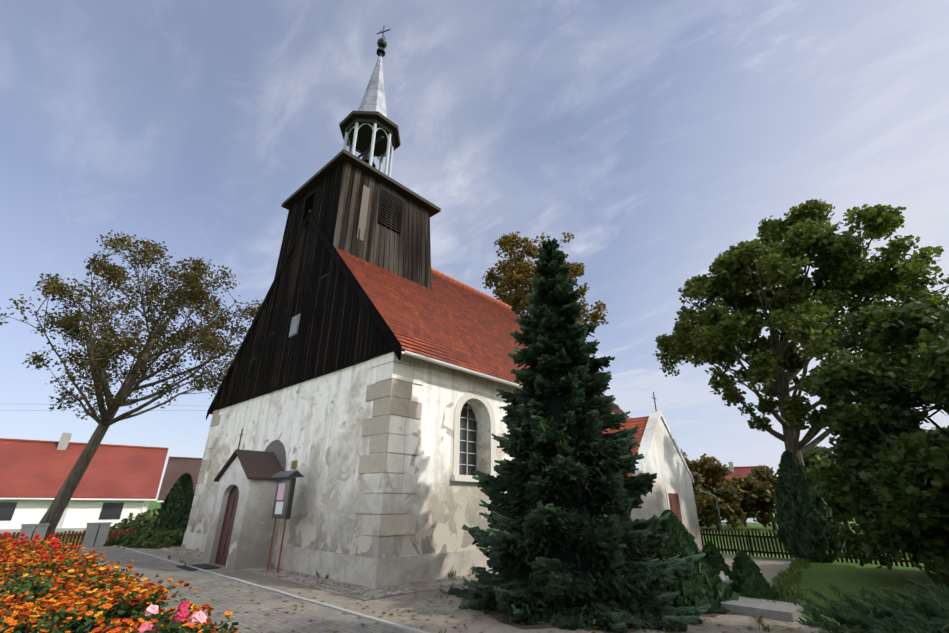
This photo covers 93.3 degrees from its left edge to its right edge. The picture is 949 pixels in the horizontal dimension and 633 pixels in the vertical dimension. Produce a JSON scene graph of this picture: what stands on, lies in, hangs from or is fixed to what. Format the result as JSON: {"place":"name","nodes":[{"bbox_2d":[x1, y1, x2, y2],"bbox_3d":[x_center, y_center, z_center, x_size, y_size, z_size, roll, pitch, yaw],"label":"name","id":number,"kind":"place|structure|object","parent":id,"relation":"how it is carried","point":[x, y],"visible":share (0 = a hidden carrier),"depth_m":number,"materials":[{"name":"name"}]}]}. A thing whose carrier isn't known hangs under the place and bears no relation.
{"place":"outdoors","nodes":[
{"label":"outdoors","id":0,"kind":"place"},
{"bbox_2d":[73,613,173,628],"bbox_3d":[-13.030,5.678,8.748,20.700,0.622,8.270,-19,-29,39],"label":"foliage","id":1,"kind":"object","parent":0,"point":[121,626],"depth_m":6.56,"materials":[{"name":"green plant"}]},
{"bbox_2d":[0,601,20,632],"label":"bed plant","id":2,"kind":"object","parent":1,"relation":"on","point":[5,627],"visible":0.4,"depth_m":5.35,"materials":[{"name":"green plant"}]},
{"bbox_2d":[0,565,56,608],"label":"bed plant","id":3,"kind":"object","parent":1,"relation":"on","point":[26,585],"visible":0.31,"depth_m":6.80,"materials":[{"name":"green plant"}]},
{"bbox_2d":[0,535,74,577],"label":"red flowers","id":4,"kind":"object","parent":1,"relation":"on","point":[35,554],"visible":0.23,"depth_m":9.70,"materials":[{"name":"red plant"}]},
{"bbox_2d":[0,537,240,632],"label":"flower bed marigolds","id":5,"kind":"object","parent":1,"relation":"on","point":[34,610],"visible":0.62,"depth_m":6.75,"materials":[{"name":"orange plant"}]},
{"bbox_2d":[0,541,240,632],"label":"flower bed foliage","id":6,"kind":"object","parent":1,"relation":"on","point":[85,621],"visible":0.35,"depth_m":6.60,"materials":[{"name":"green plant"}]},
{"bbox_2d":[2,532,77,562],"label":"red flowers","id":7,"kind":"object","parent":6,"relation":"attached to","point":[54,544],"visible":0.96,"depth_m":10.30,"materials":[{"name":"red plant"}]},
{"bbox_2d":[0,230,261,539],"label":"tree","id":8,"kind":"object","parent":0,"point":[205,340],"depth_m":22.81,"materials":[{"name":"green plant"}]},
{"bbox_2d":[61,404,207,410],"bbox_3d":[-26.750,8.421,41.222,0.012,6.225,32.448,-8,-24,21],"label":"power line","id":9,"kind":"object","parent":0,"point":[151,410],"visible":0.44,"depth_m":39.86,"materials":[{"name":"grey metal"}]},
{"bbox_2d":[176,428,297,570],"bbox_3d":[-6.892,5.154,13.037,2.950,3.730,1.900,-19,-29,39],"label":"church porch","id":10,"kind":"object","parent":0,"point":[260,465],"visible":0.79,"depth_m":13.10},
{"bbox_2d":[62,546,412,632],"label":"paved path","id":11,"kind":"structure","parent":0,"point":[280,618],"depth_m":7.92,"materials":[{"name":"grey stone"}]},
{"bbox_2d":[247,273,328,379],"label":"windows","id":12,"kind":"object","parent":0,"point":[320,299],"visible":0.98,"depth_m":15.71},
{"bbox_2d":[267,159,431,313],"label":"church tower","id":13,"kind":"structure","parent":0,"point":[336,213],"depth_m":17.41,"materials":[{"name":"brown wood"}]},
{"bbox_2d":[300,185,404,240],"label":"louvered openings","id":14,"kind":"object","parent":13,"relation":"attached to","point":[390,203],"visible":0.88,"depth_m":18.01,"materials":[{"name":"wood"}]},
{"bbox_2d":[281,149,440,216],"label":"tower roof eaves","id":15,"kind":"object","parent":13,"relation":"on","point":[332,164],"depth_m":18.27,"materials":[{"name":"brown wood"}]},
{"bbox_2d":[339,111,400,176],"bbox_3d":[-5.011,-7.484,21.063,2.753,3.850,2.753,-19,-29,39],"label":"belfry lantern","id":16,"kind":"object","parent":15,"relation":"on","point":[368,136],"visible":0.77,"depth_m":20.91,"materials":[{"name":"white wood"}]},
{"bbox_2d":[358,56,386,116],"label":"church spire","id":17,"kind":"structure","parent":16,"relation":"on","point":[374,98],"depth_m":22.03,"materials":[{"name":"silver metal"}]},
{"bbox_2d":[376,25,390,56],"bbox_3d":[-4.956,-14.806,24.095,0.513,2.500,0.730,-53,-57,63],"label":"cross finial","id":18,"kind":"object","parent":17,"relation":"on","point":[382,45],"visible":0.98,"depth_m":23.83,"materials":[{"name":"black metal"}]},
{"bbox_2d":[190,357,523,555],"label":"church walls","id":19,"kind":"structure","parent":0,"point":[314,426],"depth_m":12.10,"materials":[{"name":"white paint"}]},
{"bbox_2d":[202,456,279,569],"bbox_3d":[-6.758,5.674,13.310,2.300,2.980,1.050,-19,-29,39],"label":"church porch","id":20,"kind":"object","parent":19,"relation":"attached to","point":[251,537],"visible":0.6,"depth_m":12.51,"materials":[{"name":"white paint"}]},
{"bbox_2d":[265,440,285,470],"bbox_3d":[-6.399,4.425,14.236,2.000,1.000,0.001,-19,-29,39],"label":"arched niche","id":21,"kind":"object","parent":19,"relation":"in","point":[276,447],"visible":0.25,"depth_m":14.07,"materials":[{"name":"grey paint"}]},
{"bbox_2d":[212,224,392,410],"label":"church gable","id":22,"kind":"structure","parent":19,"relation":"on","point":[339,330],"depth_m":15.15,"materials":[{"name":"black wood"}]},
{"bbox_2d":[206,211,401,419],"bbox_3d":[-6.612,-0.738,16.453,13.110,7.527,0.040,-19,-29,39],"label":"bargeboard","id":23,"kind":"object","parent":22,"relation":"attached to","point":[381,323],"visible":0.93,"depth_m":15.15,"materials":[{"name":"black wood"}]},
{"bbox_2d":[186,352,423,558],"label":"corner quoins","id":24,"kind":"object","parent":19,"relation":"attached to","point":[375,547],"visible":0.88,"depth_m":10.71,"materials":[{"name":"beige stone"}]},
{"bbox_2d":[210,249,629,417],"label":"roof tiles","id":25,"kind":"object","parent":19,"relation":"on","point":[403,350],"depth_m":16.43,"materials":[{"name":"red tile"}]},
{"bbox_2d":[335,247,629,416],"bbox_3d":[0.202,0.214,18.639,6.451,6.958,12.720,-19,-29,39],"label":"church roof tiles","id":26,"kind":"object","parent":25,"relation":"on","point":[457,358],"visible":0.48,"depth_m":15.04,"materials":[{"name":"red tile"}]},
{"bbox_2d":[401,350,628,418],"bbox_3d":[2.625,2.718,15.323,0.150,0.077,12.900,-19,-29,39],"label":"gutter","id":27,"kind":"object","parent":25,"relation":"attached to","point":[422,357],"visible":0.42,"depth_m":12.21,"materials":[{"name":"white metal"}]},
{"bbox_2d":[451,391,495,481],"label":"church windows","id":28,"kind":"structure","parent":19,"relation":"in","point":[465,433],"depth_m":13.11,"materials":[{"name":"white paint"}]},
{"bbox_2d":[391,359,414,557],"bbox_3d":[-1.693,3.336,10.722,0.024,5.391,0.327,-19,-29,39],"label":"church conductor","id":29,"kind":"object","parent":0,"point":[403,466],"visible":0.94,"depth_m":10.62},
{"bbox_2d":[310,210,511,309],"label":"roof ridge","id":30,"kind":"structure","parent":0,"point":[469,287],"depth_m":23.98,"materials":[{"name":"red tile"}]},
{"bbox_2d":[0,0,948,504],"label":"sky","id":31,"kind":"structure","parent":0,"point":[660,135],"materials":[{"name":"blue"}]},
{"bbox_2d":[2,501,948,631],"bbox_3d":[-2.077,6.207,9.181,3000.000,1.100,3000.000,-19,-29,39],"label":"ground","id":32,"kind":"structure","parent":0,"point":[844,577],"depth_m":11.61,"materials":[{"name":"green plant"}]},
{"bbox_2d":[0,524,35,543],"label":"fence","id":33,"kind":"object","parent":32,"relation":"on","point":[27,529],"visible":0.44,"depth_m":18.81,"materials":[{"name":"concrete"}]},
{"bbox_2d":[31,522,99,547],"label":"fence gate","id":34,"kind":"structure","parent":32,"relation":"on","point":[88,535],"depth_m":19.97,"materials":[{"name":"concrete"}]},
{"bbox_2d":[0,433,168,534],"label":"house","id":35,"kind":"structure","parent":32,"relation":"on","point":[117,483],"depth_m":34.91,"materials":[{"name":"white"}]},
{"bbox_2d":[93,522,145,546],"bbox_3d":[-14.695,11.302,23.074,0.440,1.440,7.790,-19,-29,39],"label":"fence","id":36,"kind":"object","parent":32,"relation":"on","point":[102,535],"visible":0.06,"depth_m":20.63,"materials":[{"name":"concrete"}]},
{"bbox_2d":[107,508,157,545],"bbox_3d":[-18.230,11.860,25.187,6.199,2.020,4.449,-19,-29,39],"label":"hedge","id":37,"kind":"object","parent":32,"relation":"on","point":[136,523],"visible":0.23,"depth_m":24.21,"materials":[{"name":"green plant"}]},
{"bbox_2d":[103,527,185,548],"bbox_3d":[-13.111,9.177,18.666,5.235,0.741,3.447,-19,-29,39],"label":"shrub","id":38,"kind":"object","parent":32,"relation":"on","point":[157,538],"visible":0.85,"depth_m":17.62,"materials":[{"name":"green plant"}]},
{"bbox_2d":[131,612,201,632],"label":"rose bush leaves","id":39,"kind":"object","parent":32,"relation":"on","point":[172,627],"visible":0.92,"depth_m":4.25,"materials":[{"name":"green plant"}]},
{"bbox_2d":[138,600,206,632],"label":"pink roses","id":40,"kind":"object","parent":39,"relation":"attached to","point":[197,616],"visible":0.81,"depth_m":4.34,"materials":[{"name":"pink plant"}]},
{"bbox_2d":[150,473,194,530],"bbox_3d":[-14.025,9.285,21.210,1.964,3.586,1.893,-19,-29,39],"label":"thuja","id":41,"kind":"object","parent":32,"relation":"on","point":[174,510],"visible":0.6,"depth_m":20.84,"materials":[{"name":"green plant"}]},
{"bbox_2d":[157,456,202,503],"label":"house roof","id":42,"kind":"structure","parent":32,"relation":"on","point":[176,468],"depth_m":42.56,"materials":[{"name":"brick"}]},
{"bbox_2d":[113,545,429,632],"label":"path kerbs","id":43,"kind":"structure","parent":32,"relation":"on","point":[389,623],"depth_m":8.02,"materials":[{"name":"grey concrete"}]},
{"bbox_2d":[124,546,820,632],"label":"gravel yard","id":44,"kind":"structure","parent":32,"relation":"on","point":[402,604],"depth_m":7.46,"materials":[{"name":"grey gravel"}]},
{"bbox_2d":[159,545,492,597],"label":"wall plinth","id":45,"kind":"structure","parent":44,"relation":"on","point":[352,586],"depth_m":9.90,"materials":[{"name":"grey stone"}]},
{"bbox_2d":[155,546,497,599],"bbox_3d":[-2.623,8.922,17.213,14.070,0.001,13.500,-19,-29,39],"label":"pebble strip","id":46,"kind":"object","parent":44,"relation":"on","point":[378,593],"visible":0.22,"depth_m":9.96,"materials":[{"name":"grey gravel"}]},
{"bbox_2d":[267,470,303,572],"bbox_3d":[-5.085,5.331,11.746,1.000,2.440,0.440,-19,-29,39],"label":"notice board","id":47,"kind":"object","parent":46,"relation":"on","point":[283,500],"visible":0.92,"depth_m":11.82,"materials":[{"name":"brown"}]},
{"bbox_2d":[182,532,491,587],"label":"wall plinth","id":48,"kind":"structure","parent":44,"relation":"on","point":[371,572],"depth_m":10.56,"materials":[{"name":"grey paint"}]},
{"bbox_2d":[123,544,809,632],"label":"weed tufts","id":49,"kind":"object","parent":44,"relation":"on","point":[794,568],"visible":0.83,"depth_m":10.04,"materials":[{"name":"green plant"}]},
{"bbox_2d":[169,575,862,632],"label":"fallen leaves","id":50,"kind":"object","parent":44,"relation":"on","point":[488,616],"visible":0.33,"depth_m":7.17,"materials":[{"name":"brown plant"}]},
{"bbox_2d":[462,598,642,632],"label":"soil bed","id":51,"kind":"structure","parent":44,"relation":"on","point":[531,625],"depth_m":6.67,"materials":[{"name":"brown soil"}]},
{"bbox_2d":[437,238,729,632],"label":"spruce","id":52,"kind":"object","parent":44,"relation":"on","point":[612,537],"depth_m":8.05,"materials":[{"name":"green plant"}]},
{"bbox_2d":[629,411,702,556],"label":"annex walls","id":53,"kind":"structure","parent":44,"relation":"on","point":[660,451],"depth_m":15.09,"materials":[{"name":"white paint"}]},
{"bbox_2d":[602,416,648,477],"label":"annex roof","id":54,"kind":"structure","parent":53,"relation":"on","point":[639,422],"depth_m":15.84,"materials":[{"name":"red tile"}]},
{"bbox_2d":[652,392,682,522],"bbox_3d":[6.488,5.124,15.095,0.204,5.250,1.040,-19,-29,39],"label":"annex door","id":55,"kind":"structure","parent":53,"relation":"in","point":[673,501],"depth_m":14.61,"materials":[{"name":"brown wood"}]},
{"bbox_2d":[702,541,730,575],"bbox_3d":[5.231,5.444,9.755,1.054,1.002,1.025,-19,-29,39],"label":"dwarf conifer","id":56,"kind":"object","parent":44,"relation":"on","point":[713,559],"visible":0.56,"depth_m":9.66,"materials":[{"name":"green plant"}]},
{"bbox_2d":[701,612,741,616],"bbox_3d":[3.744,5.207,8.119,1.950,0.001,1.996,6,-23,-13],"label":"stone edging","id":57,"kind":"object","parent":44,"relation":"on","point":[708,615],"depth_m":7.36,"materials":[{"name":"grey stone"}]},
{"bbox_2d":[648,509,739,608],"bbox_3d":[3.709,4.527,8.423,1.760,1.686,1.783,6,-23,-13],"label":"dwarf conifer","id":58,"kind":"object","parent":57,"relation":"on","point":[704,585],"visible":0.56,"depth_m":7.87,"materials":[{"name":"green plant"}]},
{"bbox_2d":[728,550,782,601],"bbox_3d":[5.243,5.019,8.619,1.014,0.936,1.027,-19,-29,39],"label":"dwarf conifer","id":59,"kind":"object","parent":44,"relation":"on","point":[747,577],"visible":0.9,"depth_m":8.45,"materials":[{"name":"green plant"}]},
{"bbox_2d":[716,571,803,621],"bbox_3d":[4.900,5.021,8.226,1.837,0.460,1.884,-19,-29,39],"label":"stone slab","id":60,"kind":"object","parent":44,"relation":"on","point":[779,610],"visible":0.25,"depth_m":7.40,"materials":[{"name":"stone"}]},
{"bbox_2d":[690,471,707,511],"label":"tree leaves","id":61,"kind":"object","parent":32,"relation":"on","point":[696,485],"depth_m":37.73,"materials":[{"name":"green plant"}]},
{"bbox_2d":[699,491,723,533],"bbox_3d":[17.792,15.222,34.226,1.979,3.493,0.338,-1,-23,3],"label":"street lamp","id":62,"kind":"object","parent":32,"relation":"on","point":[717,509],"visible":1,"depth_m":34.33,"materials":[{"name":"grey metal"}]},
{"bbox_2d":[680,449,742,502],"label":"tree leaves","id":63,"kind":"object","parent":32,"relation":"on","point":[701,463],"depth_m":43.20,"materials":[{"name":"green plant"}]},
{"bbox_2d":[693,460,759,530],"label":"tree leaves","id":64,"kind":"object","parent":32,"relation":"on","point":[729,509],"depth_m":39.62,"materials":[{"name":"plant"}]},
{"bbox_2d":[698,462,770,523],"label":"house","id":65,"kind":"structure","parent":32,"relation":"on","point":[744,471],"depth_m":64.52,"materials":[{"name":"white"}]},
{"bbox_2d":[731,465,777,529],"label":"tree leaves","id":66,"kind":"object","parent":32,"relation":"on","point":[766,482],"depth_m":40.05,"materials":[{"name":"plant"}]},
{"bbox_2d":[653,199,948,587],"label":"tree","id":67,"kind":"object","parent":32,"relation":"on","point":[818,238],"depth_m":15.96,"materials":[{"name":"green plant"}]},
{"bbox_2d":[773,450,841,562],"bbox_3d":[11.052,6.436,15.202,1.819,3.668,1.789,-19,-29,39],"label":"thuja","id":68,"kind":"object","parent":32,"relation":"on","point":[804,519],"visible":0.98,"depth_m":14.69,"materials":[{"name":"green plant"}]},
{"bbox_2d":[700,529,931,566],"bbox_3d":[10.817,8.971,17.531,0.119,1.317,10.384,17,-28,-34],"label":"fence","id":69,"kind":"object","parent":32,"relation":"on","point":[750,550],"visible":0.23,"depth_m":17.44,"materials":[{"name":"brown wood"}]},
{"bbox_2d":[802,445,857,529],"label":"tree leaves","id":70,"kind":"object","parent":32,"relation":"on","point":[812,453],"depth_m":29.45,"materials":[{"name":"green plant"}]},
{"bbox_2d":[806,438,879,510],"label":"tree leaves","id":71,"kind":"object","parent":32,"relation":"on","point":[834,499],"depth_m":26.39,"materials":[{"name":"green plant"}]},
{"bbox_2d":[787,577,948,632],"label":"juniper","id":72,"kind":"object","parent":32,"relation":"on","point":[937,608],"depth_m":5.52,"materials":[{"name":"green plant"}]},
{"bbox_2d":[866,422,948,490],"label":"tree leaves","id":73,"kind":"object","parent":32,"relation":"on","point":[929,431],"visible":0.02,"depth_m":22.84,"materials":[{"name":"green plant"}]},
{"bbox_2d":[482,231,608,326],"bbox_3d":[4.947,4.096,33.491,10.571,22.316,9.956,-19,-29,39],"label":"tree","id":74,"kind":"object","parent":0,"point":[511,284],"depth_m":34.57,"materials":[{"name":"plant"}]},
{"bbox_2d":[724,472,759,526],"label":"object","id":75,"kind":"object","parent":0,"point":[749,516],"depth_m":45.89,"materials":[{"name":"green plant"}]},
{"bbox_2d":[721,552,793,560],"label":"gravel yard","id":76,"kind":"structure","parent":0,"point":[762,555],"depth_m":19.06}
]}

